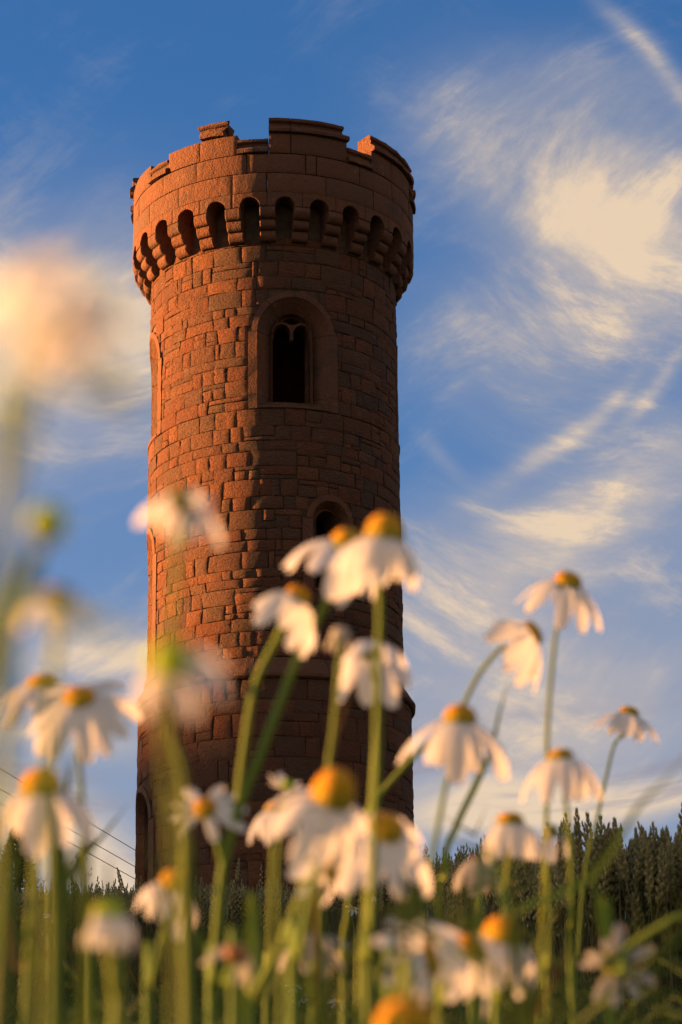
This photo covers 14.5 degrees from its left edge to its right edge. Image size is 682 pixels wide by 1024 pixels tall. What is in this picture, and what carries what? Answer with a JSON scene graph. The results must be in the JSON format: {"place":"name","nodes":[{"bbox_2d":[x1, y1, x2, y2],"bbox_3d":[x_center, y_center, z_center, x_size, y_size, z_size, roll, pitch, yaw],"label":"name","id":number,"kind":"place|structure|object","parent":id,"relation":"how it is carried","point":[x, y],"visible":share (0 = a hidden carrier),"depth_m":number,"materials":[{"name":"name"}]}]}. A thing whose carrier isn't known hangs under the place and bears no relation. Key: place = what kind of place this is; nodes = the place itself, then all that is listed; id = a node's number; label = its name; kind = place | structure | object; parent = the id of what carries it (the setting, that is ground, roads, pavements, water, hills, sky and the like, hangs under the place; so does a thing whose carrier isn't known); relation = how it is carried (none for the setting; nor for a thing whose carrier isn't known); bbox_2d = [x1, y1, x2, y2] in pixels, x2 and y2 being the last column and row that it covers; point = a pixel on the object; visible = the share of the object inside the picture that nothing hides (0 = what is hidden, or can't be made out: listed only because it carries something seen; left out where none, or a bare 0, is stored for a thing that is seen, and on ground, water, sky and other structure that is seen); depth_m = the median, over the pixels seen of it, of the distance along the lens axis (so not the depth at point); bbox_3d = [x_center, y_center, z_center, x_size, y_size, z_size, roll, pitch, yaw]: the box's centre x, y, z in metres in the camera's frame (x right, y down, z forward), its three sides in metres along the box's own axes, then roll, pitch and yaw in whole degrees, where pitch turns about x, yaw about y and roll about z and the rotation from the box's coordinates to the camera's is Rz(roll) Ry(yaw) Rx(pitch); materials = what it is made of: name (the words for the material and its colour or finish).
{"place":"outdoors","nodes":[
{"label":"outdoors","id":0,"kind":"place"},
{"bbox_2d":[13,842,83,1023],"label":"wild grass","id":1,"kind":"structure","parent":0,"point":[76,859],"depth_m":0.51,"materials":[{"name":"plant"}]},
{"bbox_2d":[6,805,126,959],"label":"wild grass","id":2,"kind":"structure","parent":0,"point":[19,935],"depth_m":0.90,"materials":[{"name":"green plant"}]},
{"bbox_2d":[0,596,147,648],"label":"wild grass","id":3,"kind":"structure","parent":0,"point":[29,605],"depth_m":0.17,"materials":[{"name":"plant"}]},
{"bbox_2d":[150,873,196,961],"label":"wild grass","id":4,"kind":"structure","parent":0,"point":[167,937],"depth_m":0.70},
{"bbox_2d":[204,923,226,1023],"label":"wild grass","id":5,"kind":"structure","parent":0,"point":[221,1007],"depth_m":0.91,"materials":[{"name":"green plant"}]},
{"bbox_2d":[196,926,244,999],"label":"wild grass","id":6,"kind":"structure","parent":0,"point":[202,949],"depth_m":0.81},
{"bbox_2d":[244,889,280,1023],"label":"wild grass","id":7,"kind":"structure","parent":0,"point":[252,938],"depth_m":0.71,"materials":[{"name":"plant"}]},
{"bbox_2d":[3,931,677,1023],"bbox_3d":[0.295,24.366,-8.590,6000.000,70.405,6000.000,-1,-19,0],"label":"ground","id":8,"kind":"structure","parent":0,"point":[165,997],"depth_m":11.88,"materials":[{"name":"plant"}]},
{"bbox_2d":[0,392,14,957],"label":"mayweed","id":9,"kind":"object","parent":8,"relation":"on","point":[7,650],"visible":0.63,"depth_m":0.19,"materials":[{"name":"plant"}]},
{"bbox_2d":[0,827,26,972],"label":"wild grass","id":10,"kind":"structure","parent":8,"relation":"on","point":[14,882],"depth_m":0.55,"materials":[{"name":"plant"}]},
{"bbox_2d":[5,826,39,895],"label":"conifer tree","id":11,"kind":"object","parent":8,"relation":"on","point":[15,839],"visible":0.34,"depth_m":50.04,"materials":[{"name":"green plant"}]},
{"bbox_2d":[7,826,42,1023],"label":"wild grass","id":12,"kind":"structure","parent":8,"relation":"on","point":[10,942],"depth_m":0.40,"materials":[{"name":"green plant"}]},
{"bbox_2d":[0,502,66,971],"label":"mayweed","id":13,"kind":"object","parent":8,"relation":"on","point":[45,522],"visible":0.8,"depth_m":0.25,"materials":[{"name":"plant"}]},
{"bbox_2d":[0,898,72,1023],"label":"wild grass","id":14,"kind":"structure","parent":8,"relation":"on","point":[17,967],"depth_m":0.80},
{"bbox_2d":[12,673,66,907],"bbox_3d":[-0.084,0.322,0.727,0.055,0.567,0.049,17,-26,-41],"label":"mayweed","id":15,"kind":"object","parent":8,"relation":"on","point":[32,690],"visible":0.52,"depth_m":0.79,"materials":[{"name":"white plant"}]},
{"bbox_2d":[6,767,94,1023],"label":"mayweed","id":16,"kind":"object","parent":8,"relation":"on","point":[26,807],"visible":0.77,"depth_m":0.62,"materials":[{"name":"white plant"}]},
{"bbox_2d":[17,585,102,1023],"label":"mayweed","id":17,"kind":"object","parent":8,"relation":"on","point":[61,596],"visible":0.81,"depth_m":0.30,"materials":[{"name":"white plant"}]},
{"bbox_2d":[52,781,67,1023],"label":"wild grass","id":18,"kind":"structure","parent":8,"relation":"on","point":[59,865],"depth_m":0.60,"materials":[{"name":"plant"}]},
{"bbox_2d":[52,750,72,1023],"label":"wild grass","id":19,"kind":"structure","parent":8,"relation":"on","point":[55,932],"depth_m":0.76,"materials":[{"name":"green plant"}]},
{"bbox_2d":[0,248,134,557],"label":"mayweed","id":20,"kind":"object","parent":8,"relation":"on","point":[73,326],"visible":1,"depth_m":0.16,"materials":[{"name":"white plant"}]},
{"bbox_2d":[28,681,141,1023],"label":"mayweed","id":21,"kind":"object","parent":8,"relation":"on","point":[88,716],"visible":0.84,"depth_m":0.74,"materials":[{"name":"white plant"}]},
{"bbox_2d":[81,835,91,1023],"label":"wild grass","id":22,"kind":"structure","parent":8,"relation":"on","point":[85,971],"depth_m":0.46,"materials":[{"name":"plant"}]},
{"bbox_2d":[82,900,134,1023],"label":"mayweed","id":23,"kind":"object","parent":8,"relation":"on","point":[111,931],"visible":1,"depth_m":0.46,"materials":[{"name":"white plant"}]},
{"bbox_2d":[102,861,129,1023],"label":"wild grass","id":24,"kind":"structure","parent":8,"relation":"on","point":[108,892],"depth_m":0.50,"materials":[{"name":"green plant"}]},
{"bbox_2d":[134,868,198,1023],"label":"mayweed","id":25,"kind":"object","parent":8,"relation":"on","point":[151,966],"visible":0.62,"depth_m":0.72,"materials":[{"name":"white plant"}]},
{"bbox_2d":[143,827,196,1023],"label":"wild grass","id":26,"kind":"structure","parent":8,"relation":"on","point":[167,900],"depth_m":0.55,"materials":[{"name":"green plant"}]},
{"bbox_2d":[135,487,220,1023],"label":"mayweed","id":27,"kind":"object","parent":8,"relation":"on","point":[186,503],"visible":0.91,"depth_m":0.42,"materials":[{"name":"white plant"}]},
{"bbox_2d":[137,639,225,1023],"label":"mayweed","id":28,"kind":"object","parent":8,"relation":"on","point":[173,660],"visible":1,"depth_m":0.27,"materials":[{"name":"white plant"}]},
{"bbox_2d":[182,865,195,1023],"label":"wild grass","id":29,"kind":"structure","parent":8,"relation":"on","point":[192,916],"depth_m":0.51,"materials":[{"name":"plant"}]},
{"bbox_2d":[200,926,253,1023],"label":"mayweed","id":30,"kind":"object","parent":8,"relation":"on","point":[234,953],"visible":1,"depth_m":0.60,"materials":[{"name":"white"}]},
{"bbox_2d":[130,118,415,930],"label":"castle tower","id":31,"kind":"structure","parent":8,"relation":"on","point":[273,276],"depth_m":41.22,"materials":[{"name":"stone"}]},
{"bbox_2d":[134,786,155,926],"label":"doorway","id":32,"kind":"structure","parent":31,"relation":"in","point":[143,866],"depth_m":40.46,"materials":[{"name":"stone"}]},
{"bbox_2d":[147,528,157,675],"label":"blind window","id":33,"kind":"structure","parent":31,"relation":"in","point":[151,540],"depth_m":41.70,"materials":[{"name":"stone"}]},
{"bbox_2d":[147,332,163,455],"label":"window","id":34,"kind":"structure","parent":31,"relation":"in","point":[156,360],"depth_m":43.09,"materials":[{"name":"stone"}]},
{"bbox_2d":[248,291,337,413],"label":"window","id":35,"kind":"structure","parent":31,"relation":"in","point":[281,310],"depth_m":41.41,"materials":[{"name":"stone"}]},
{"bbox_2d":[302,495,357,597],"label":"slit window","id":36,"kind":"structure","parent":31,"relation":"in","point":[334,514],"depth_m":40.56,"materials":[{"name":"stone"}]},
{"bbox_2d":[395,346,399,455],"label":"window","id":37,"kind":"structure","parent":31,"relation":"in","point":[396,376],"depth_m":42.70,"materials":[{"name":"stone"}]},
{"bbox_2d":[248,800,303,1023],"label":"mayweed","id":38,"kind":"object","parent":8,"relation":"on","point":[263,820],"visible":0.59,"depth_m":0.95,"materials":[{"name":"white plant"}]},
{"bbox_2d":[180,528,374,1023],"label":"mayweed","id":39,"kind":"object","parent":8,"relation":"on","point":[289,605],"visible":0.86,"depth_m":0.75,"materials":[{"name":"white plant"}]},
{"bbox_2d":[236,855,340,1023],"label":"mayweed","id":40,"kind":"object","parent":8,"relation":"on","point":[301,874],"visible":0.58,"depth_m":0.68,"materials":[{"name":"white plant"}]},
{"bbox_2d":[268,772,311,1023],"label":"mayweed","id":41,"kind":"object","parent":8,"relation":"on","point":[286,786],"visible":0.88,"depth_m":0.85,"materials":[{"name":"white plant"}]},
{"bbox_2d":[300,882,325,1023],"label":"wild grass","id":42,"kind":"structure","parent":8,"relation":"on","point":[319,955],"depth_m":0.56,"materials":[{"name":"plant"}]},
{"bbox_2d":[278,931,349,1023],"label":"mayweed","id":43,"kind":"object","parent":8,"relation":"on","point":[333,955],"visible":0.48,"depth_m":0.80,"materials":[{"name":"white"}]},
{"bbox_2d":[267,768,368,1023],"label":"mayweed","id":44,"kind":"object","parent":8,"relation":"on","point":[331,823],"visible":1,"depth_m":0.59,"materials":[{"name":"white plant"}]},
{"bbox_2d":[313,692,350,984],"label":"wild grass","id":45,"kind":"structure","parent":8,"relation":"on","point":[336,736],"depth_m":0.72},
{"bbox_2d":[315,626,354,1023],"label":"mayweed","id":46,"kind":"object","parent":8,"relation":"on","point":[339,635],"visible":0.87,"depth_m":0.70,"materials":[{"name":"green plant"}]},
{"bbox_2d":[3,802,681,1023],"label":"wheat crop","id":47,"kind":"object","parent":8,"relation":"on","point":[237,898],"visible":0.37,"depth_m":10.70,"materials":[{"name":"plant"}]},
{"bbox_2d":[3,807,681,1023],"bbox_3d":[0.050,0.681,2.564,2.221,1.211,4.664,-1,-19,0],"label":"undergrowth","id":48,"kind":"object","parent":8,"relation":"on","point":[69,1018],"visible":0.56,"depth_m":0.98,"materials":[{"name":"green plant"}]},
{"bbox_2d":[311,812,431,1023],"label":"mayweed","id":49,"kind":"object","parent":8,"relation":"on","point":[399,849],"visible":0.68,"depth_m":0.70,"materials":[{"name":"white plant"}]},
{"bbox_2d":[331,513,417,1023],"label":"mayweed","id":50,"kind":"object","parent":8,"relation":"on","point":[384,551],"visible":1,"depth_m":0.66,"materials":[{"name":"white plant"}]},
{"bbox_2d":[339,639,410,929],"bbox_3d":[0.017,0.317,0.718,0.047,0.581,0.051,11,-23,-31],"label":"mayweed","id":51,"kind":"object","parent":8,"relation":"on","point":[359,661],"visible":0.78,"depth_m":0.80,"materials":[{"name":"white plant"}]},
{"bbox_2d":[379,887,383,947],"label":"wheat stalk","id":52,"kind":"object","parent":8,"relation":"on","point":[381,903],"visible":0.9,"depth_m":10.68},
{"bbox_2d":[375,957,435,1023],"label":"mayweed","id":53,"kind":"object","parent":8,"relation":"on","point":[405,1007],"visible":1,"depth_m":0.42,"materials":[{"name":"orange plant"}]},
{"bbox_2d":[373,918,439,1004],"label":"mayweed","id":54,"kind":"object","parent":8,"relation":"on","point":[426,963],"visible":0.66,"depth_m":0.60,"materials":[{"name":"white plant"}]},
{"bbox_2d":[340,620,542,1023],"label":"mayweed","id":55,"kind":"object","parent":8,"relation":"on","point":[522,651],"visible":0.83,"depth_m":0.98,"materials":[{"name":"white plant"}]},
{"bbox_2d":[396,704,508,983],"bbox_3d":[0.033,0.330,0.749,0.050,0.560,0.061,-1,-19,0],"label":"mayweed","id":56,"kind":"object","parent":8,"relation":"on","point":[459,739],"visible":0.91,"depth_m":0.81,"materials":[{"name":"white plant"}]},
{"bbox_2d":[416,921,489,1023],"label":"mayweed","id":57,"kind":"object","parent":8,"relation":"on","point":[458,972],"visible":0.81,"depth_m":0.63,"materials":[{"name":"white plant"}]},
{"bbox_2d":[428,910,483,1023],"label":"wild grass","id":58,"kind":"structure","parent":8,"relation":"on","point":[472,915],"depth_m":0.76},
{"bbox_2d":[435,680,508,935],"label":"wild grass","id":59,"kind":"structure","parent":8,"relation":"on","point":[460,817],"depth_m":1.00,"materials":[{"name":"plant"}]},
{"bbox_2d":[453,855,497,1023],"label":"mayweed","id":60,"kind":"object","parent":8,"relation":"on","point":[471,879],"visible":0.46,"depth_m":0.99,"materials":[{"name":"white"}]},
{"bbox_2d":[475,915,534,1023],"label":"mayweed","id":61,"kind":"object","parent":8,"relation":"on","point":[494,936],"visible":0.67,"depth_m":0.65,"materials":[{"name":"white plant"}]},
{"bbox_2d":[484,812,545,1023],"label":"mayweed","id":62,"kind":"object","parent":8,"relation":"on","point":[514,834],"visible":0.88,"depth_m":0.85,"materials":[{"name":"white plant"}]},
{"bbox_2d":[503,858,538,1001],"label":"wheat stalk","id":63,"kind":"object","parent":8,"relation":"on","point":[521,868],"visible":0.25,"depth_m":6.15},
{"bbox_2d":[505,859,559,1008],"bbox_3d":[0.404,1.077,5.886,0.167,0.844,0.044,-7,-25,-3],"label":"wheat stalk","id":64,"kind":"object","parent":8,"relation":"on","point":[527,862],"visible":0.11,"depth_m":6.02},
{"bbox_2d":[542,824,567,1019],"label":"mayweed","id":65,"kind":"object","parent":8,"relation":"on","point":[551,833],"visible":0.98,"depth_m":0.90,"materials":[{"name":"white plant"}]},
{"bbox_2d":[515,571,601,1023],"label":"mayweed","id":66,"kind":"object","parent":8,"relation":"on","point":[569,594],"visible":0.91,"depth_m":0.95,"materials":[{"name":"white plant"}]},
{"bbox_2d":[553,903,564,991],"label":"wheat stalk","id":67,"kind":"object","parent":8,"relation":"on","point":[558,934],"visible":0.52,"depth_m":5.52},
{"bbox_2d":[520,748,601,1023],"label":"mayweed","id":68,"kind":"object","parent":8,"relation":"on","point":[576,779],"visible":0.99,"depth_m":0.88,"materials":[{"name":"white plant"}]},
{"bbox_2d":[552,858,569,1010],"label":"wheat stalk","id":69,"kind":"object","parent":8,"relation":"on","point":[558,900],"visible":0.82,"depth_m":5.44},
{"bbox_2d":[556,817,569,1023],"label":"wheat stalk","id":70,"kind":"object","parent":8,"relation":"on","point":[561,848],"visible":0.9,"depth_m":5.56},
{"bbox_2d":[551,838,583,1019],"bbox_3d":[0.450,1.018,5.433,0.051,0.735,0.153,9,-22,-27],"label":"wheat stalk","id":71,"kind":"object","parent":8,"relation":"on","point":[578,875],"visible":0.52,"depth_m":5.49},
{"bbox_2d":[552,861,602,1021],"bbox_3d":[0.500,1.064,5.261,0.046,0.806,0.267,15,-25,-38],"label":"wheat stalk","id":72,"kind":"object","parent":8,"relation":"on","point":[561,883],"visible":0.74,"depth_m":5.40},
{"bbox_2d":[476,760,681,1023],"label":"wild grass","id":73,"kind":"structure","parent":8,"relation":"on","point":[591,875],"depth_m":0.62,"materials":[{"name":"plant"}]},
{"bbox_2d":[574,807,600,1020],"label":"wheat stalk","id":74,"kind":"object","parent":8,"relation":"on","point":[578,839],"visible":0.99,"depth_m":5.40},
{"bbox_2d":[588,874,597,1001],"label":"wheat stalk","id":75,"kind":"object","parent":8,"relation":"on","point":[590,904],"visible":0.54,"depth_m":5.47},
{"bbox_2d":[578,821,610,1007],"bbox_3d":[0.480,1.057,5.664,0.118,0.823,0.139,20,-9,-39],"label":"wheat stalk","id":76,"kind":"object","parent":8,"relation":"on","point":[607,837],"visible":0.27,"depth_m":5.65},
{"bbox_2d":[584,811,605,1016],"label":"wheat stalk","id":77,"kind":"object","parent":8,"relation":"on","point":[593,861],"visible":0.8,"depth_m":5.48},
{"bbox_2d":[578,855,613,1013],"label":"wheat stalk","id":78,"kind":"object","parent":8,"relation":"on","point":[606,880],"visible":0.71,"depth_m":5.43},
{"bbox_2d":[592,864,614,1023],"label":"wild grass","id":79,"kind":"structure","parent":8,"relation":"on","point":[603,909],"depth_m":0.75,"materials":[{"name":"plant"}]},
{"bbox_2d":[573,706,659,1005],"bbox_3d":[0.112,0.382,1.233,0.117,0.588,0.046,-15,-24,35],"label":"mayweed","id":80,"kind":"object","parent":8,"relation":"on","point":[627,721],"visible":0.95,"depth_m":1.30,"materials":[{"name":"white plant"}]},
{"bbox_2d":[613,822,624,1018],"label":"wheat stalk","id":81,"kind":"object","parent":8,"relation":"on","point":[615,859],"visible":0.32,"depth_m":5.47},
{"bbox_2d":[612,818,626,1006],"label":"wheat stalk","id":82,"kind":"object","parent":8,"relation":"on","point":[615,828],"visible":0.3,"depth_m":5.59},
{"bbox_2d":[595,814,655,1023],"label":"wheat stalk","id":83,"kind":"object","parent":8,"relation":"on","point":[601,840],"visible":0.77,"depth_m":5.52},
{"bbox_2d":[614,858,646,1022],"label":"wheat stalk","id":84,"kind":"object","parent":8,"relation":"on","point":[617,874],"visible":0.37,"depth_m":5.45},
{"bbox_2d":[579,912,681,1006],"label":"mayweed","id":85,"kind":"object","parent":8,"relation":"on","point":[613,969],"visible":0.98,"depth_m":0.72,"materials":[{"name":"white plant"}]},
{"bbox_2d":[616,837,654,1023],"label":"wheat stalk","id":86,"kind":"object","parent":8,"relation":"on","point":[639,870],"visible":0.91,"depth_m":5.46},
{"bbox_2d":[632,879,643,1017],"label":"wheat stalk","id":87,"kind":"object","parent":8,"relation":"on","point":[639,907],"visible":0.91,"depth_m":5.45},
{"bbox_2d":[627,822,654,1021],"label":"wheat stalk","id":88,"kind":"object","parent":8,"relation":"on","point":[651,840],"visible":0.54,"depth_m":5.53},
{"bbox_2d":[620,849,668,1023],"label":"wheat stalk","id":89,"kind":"object","parent":8,"relation":"on","point":[660,891],"visible":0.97,"depth_m":5.40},
{"bbox_2d":[612,831,681,1023],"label":"wheat stalk","id":90,"kind":"object","parent":8,"relation":"on","point":[620,861],"visible":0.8,"depth_m":5.40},
{"bbox_2d":[643,858,655,1019],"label":"wheat stalk","id":91,"kind":"object","parent":8,"relation":"on","point":[647,894],"visible":0.52,"depth_m":5.44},
{"bbox_2d":[644,840,658,1022],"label":"wheat stalk","id":92,"kind":"object","parent":8,"relation":"on","point":[649,877],"visible":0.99,"depth_m":5.38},
{"bbox_2d":[633,827,681,1023],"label":"wheat stalk","id":93,"kind":"object","parent":8,"relation":"on","point":[636,842],"visible":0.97,"depth_m":5.48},
{"bbox_2d":[637,821,680,957],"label":"wheat stalk","id":94,"kind":"object","parent":8,"relation":"on","point":[641,833],"visible":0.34,"depth_m":5.73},
{"bbox_2d":[653,973,670,1023],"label":"wild grass","id":95,"kind":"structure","parent":8,"relation":"on","point":[664,1013],"depth_m":0.70,"materials":[{"name":"green plant"}]},
{"bbox_2d":[657,842,676,1023],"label":"wheat stalk","id":96,"kind":"object","parent":8,"relation":"on","point":[661,856],"visible":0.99,"depth_m":5.41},
{"bbox_2d":[658,826,681,1005],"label":"wheat stalk","id":97,"kind":"object","parent":8,"relation":"on","point":[663,838],"visible":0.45,"depth_m":5.55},
{"bbox_2d":[667,838,675,1023],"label":"wheat stalk","id":98,"kind":"object","parent":8,"relation":"on","point":[672,870],"visible":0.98,"depth_m":5.44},
{"bbox_2d":[668,843,681,904],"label":"wheat stalk","id":99,"kind":"object","parent":8,"relation":"on","point":[677,881],"visible":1,"depth_m":5.47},
{"bbox_2d":[672,831,681,1023],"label":"wheat stalk","id":100,"kind":"object","parent":8,"relation":"on","point":[679,837],"visible":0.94,"depth_m":5.46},
{"bbox_2d":[674,834,681,891],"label":"wheat stalk","id":101,"kind":"object","parent":8,"relation":"on","point":[678,849],"visible":1,"depth_m":5.46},
{"bbox_2d":[0,0,681,916],"label":"sky","id":102,"kind":"structure","parent":0,"point":[539,314],"materials":[{"name":"blue"}]},
{"bbox_2d":[348,868,415,1023],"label":"wild grass","id":103,"kind":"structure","parent":0,"point":[397,941],"depth_m":0.51,"materials":[{"name":"green plant"}]},
{"bbox_2d":[361,880,430,1009],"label":"wild grass","id":104,"kind":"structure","parent":0,"point":[417,896],"depth_m":0.61,"materials":[{"name":"green plant"}]},
{"bbox_2d":[374,946,421,1017],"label":"mayweed","id":105,"kind":"object","parent":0,"point":[379,988],"visible":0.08,"depth_m":0.70,"materials":[{"name":"green plant"}]},
{"bbox_2d":[417,925,447,1012],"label":"wild grass","id":106,"kind":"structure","parent":0,"point":[433,1000],"depth_m":0.90,"materials":[{"name":"green plant"}]},
{"bbox_2d":[515,959,543,1023],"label":"wild grass","id":107,"kind":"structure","parent":0,"point":[519,1014],"depth_m":0.80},
{"bbox_2d":[507,904,578,1023],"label":"wild grass","id":108,"kind":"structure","parent":0,"point":[512,934],"depth_m":0.61,"materials":[{"name":"plant"}]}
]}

